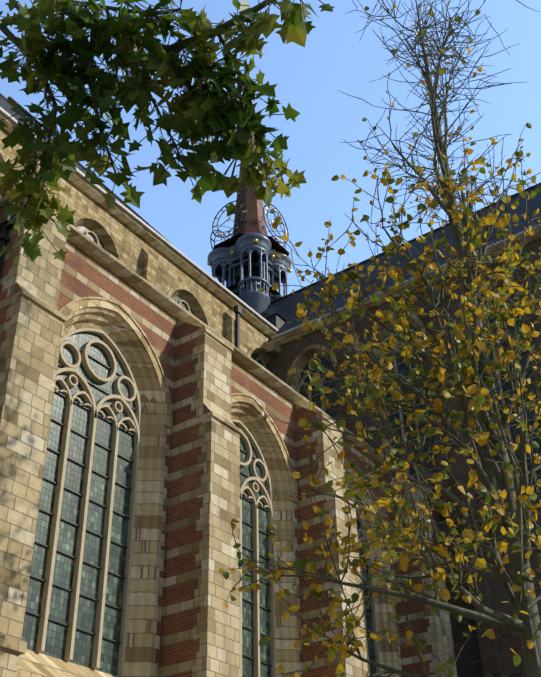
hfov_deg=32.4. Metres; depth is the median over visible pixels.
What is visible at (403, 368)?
transept glass
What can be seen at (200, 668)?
buttress quoins
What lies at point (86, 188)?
clerestory cornice
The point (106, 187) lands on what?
nave ridge roll
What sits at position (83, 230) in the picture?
tracery
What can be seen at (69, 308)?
window trim
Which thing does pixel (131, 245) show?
clerestory wall
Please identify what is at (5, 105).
nave roof
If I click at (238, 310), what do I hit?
clerestory drain pipe
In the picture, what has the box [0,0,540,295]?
sky
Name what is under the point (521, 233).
transept gutter
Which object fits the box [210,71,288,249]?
clock dials and vane
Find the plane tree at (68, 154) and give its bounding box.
[0,0,334,260]
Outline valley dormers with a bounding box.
[260,310,285,329]
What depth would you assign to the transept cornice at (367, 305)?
41.06 m
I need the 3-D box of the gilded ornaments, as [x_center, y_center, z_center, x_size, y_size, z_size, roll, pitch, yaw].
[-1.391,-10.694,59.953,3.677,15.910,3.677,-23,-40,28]
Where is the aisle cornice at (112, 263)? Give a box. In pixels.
[0,173,440,501]
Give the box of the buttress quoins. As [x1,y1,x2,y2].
[0,198,457,676]
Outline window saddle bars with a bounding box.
[25,340,376,665]
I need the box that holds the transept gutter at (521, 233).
[272,223,540,339]
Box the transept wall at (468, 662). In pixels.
[266,239,540,676]
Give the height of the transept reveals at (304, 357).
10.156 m
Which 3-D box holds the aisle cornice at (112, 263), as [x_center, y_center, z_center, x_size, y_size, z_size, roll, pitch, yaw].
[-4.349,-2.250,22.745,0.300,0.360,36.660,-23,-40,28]
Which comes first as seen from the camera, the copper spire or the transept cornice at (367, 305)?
the transept cornice at (367, 305)
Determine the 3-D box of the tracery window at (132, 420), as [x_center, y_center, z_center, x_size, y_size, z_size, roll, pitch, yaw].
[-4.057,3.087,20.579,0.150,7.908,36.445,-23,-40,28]
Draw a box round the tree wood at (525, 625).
[226,0,540,676]
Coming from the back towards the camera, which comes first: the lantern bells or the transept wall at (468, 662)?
the lantern bells
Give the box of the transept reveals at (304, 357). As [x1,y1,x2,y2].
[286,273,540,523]
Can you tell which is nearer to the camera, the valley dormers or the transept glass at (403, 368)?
the transept glass at (403, 368)
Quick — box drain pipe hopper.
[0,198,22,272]
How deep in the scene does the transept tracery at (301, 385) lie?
37.80 m
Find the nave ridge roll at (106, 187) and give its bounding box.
[0,93,172,244]
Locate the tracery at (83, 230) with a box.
[75,226,265,365]
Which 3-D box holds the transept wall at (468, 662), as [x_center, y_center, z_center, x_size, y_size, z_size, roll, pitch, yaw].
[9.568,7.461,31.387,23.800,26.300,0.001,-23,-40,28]
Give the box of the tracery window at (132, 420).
[36,328,380,676]
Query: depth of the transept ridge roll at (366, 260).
49.47 m
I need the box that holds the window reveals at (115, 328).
[18,307,435,676]
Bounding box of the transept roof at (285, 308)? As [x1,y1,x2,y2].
[266,185,540,339]
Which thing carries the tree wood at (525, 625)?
on the ground
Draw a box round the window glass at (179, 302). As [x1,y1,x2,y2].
[85,231,265,367]
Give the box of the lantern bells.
[234,267,268,283]
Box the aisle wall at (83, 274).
[0,192,439,676]
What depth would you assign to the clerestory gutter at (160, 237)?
39.19 m
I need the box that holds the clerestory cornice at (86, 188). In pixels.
[0,113,275,339]
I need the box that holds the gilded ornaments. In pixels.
[207,238,290,272]
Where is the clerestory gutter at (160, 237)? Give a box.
[0,107,277,331]
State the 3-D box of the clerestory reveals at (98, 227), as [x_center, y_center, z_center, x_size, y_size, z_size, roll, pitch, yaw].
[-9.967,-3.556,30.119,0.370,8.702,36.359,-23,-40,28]
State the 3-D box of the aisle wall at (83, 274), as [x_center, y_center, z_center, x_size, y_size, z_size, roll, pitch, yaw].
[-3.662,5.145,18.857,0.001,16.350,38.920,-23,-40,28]
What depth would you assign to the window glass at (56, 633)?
20.50 m
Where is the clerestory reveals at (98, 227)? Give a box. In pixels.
[0,147,271,363]
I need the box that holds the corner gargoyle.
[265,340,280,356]
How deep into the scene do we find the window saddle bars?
20.82 m
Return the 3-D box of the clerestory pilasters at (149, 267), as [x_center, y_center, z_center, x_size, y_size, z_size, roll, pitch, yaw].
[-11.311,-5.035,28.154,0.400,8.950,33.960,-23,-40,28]
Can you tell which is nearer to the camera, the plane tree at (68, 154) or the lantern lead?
the plane tree at (68, 154)
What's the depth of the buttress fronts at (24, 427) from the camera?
19.36 m
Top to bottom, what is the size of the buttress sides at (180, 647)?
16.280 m
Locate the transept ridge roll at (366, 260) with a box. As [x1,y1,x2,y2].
[270,182,540,303]
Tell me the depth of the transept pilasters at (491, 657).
34.29 m
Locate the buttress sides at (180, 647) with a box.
[0,195,438,676]
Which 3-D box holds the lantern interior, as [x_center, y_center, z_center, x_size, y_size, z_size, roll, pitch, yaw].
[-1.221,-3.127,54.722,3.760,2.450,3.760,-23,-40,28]
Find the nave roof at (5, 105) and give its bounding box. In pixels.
[0,96,137,216]
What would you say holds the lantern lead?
on the transept roof at (285, 308)
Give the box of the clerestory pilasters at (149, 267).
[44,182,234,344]
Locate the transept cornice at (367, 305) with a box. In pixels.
[269,228,540,345]
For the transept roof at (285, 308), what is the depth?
45.08 m
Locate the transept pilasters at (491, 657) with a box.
[341,247,540,676]
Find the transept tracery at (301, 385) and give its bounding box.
[297,287,540,494]
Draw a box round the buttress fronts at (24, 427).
[0,219,456,676]
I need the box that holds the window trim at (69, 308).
[16,297,438,676]
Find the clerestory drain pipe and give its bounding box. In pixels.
[234,305,241,348]
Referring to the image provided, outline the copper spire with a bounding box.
[213,132,288,255]
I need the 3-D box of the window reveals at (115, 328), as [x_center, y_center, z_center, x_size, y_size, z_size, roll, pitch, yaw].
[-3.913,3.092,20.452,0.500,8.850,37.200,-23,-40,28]
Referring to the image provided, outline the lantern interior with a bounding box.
[227,264,279,299]
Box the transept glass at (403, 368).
[299,286,540,520]
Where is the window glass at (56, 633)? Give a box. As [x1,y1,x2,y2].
[21,332,375,676]
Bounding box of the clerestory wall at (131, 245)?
[0,129,270,353]
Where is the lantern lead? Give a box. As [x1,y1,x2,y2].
[207,233,290,313]

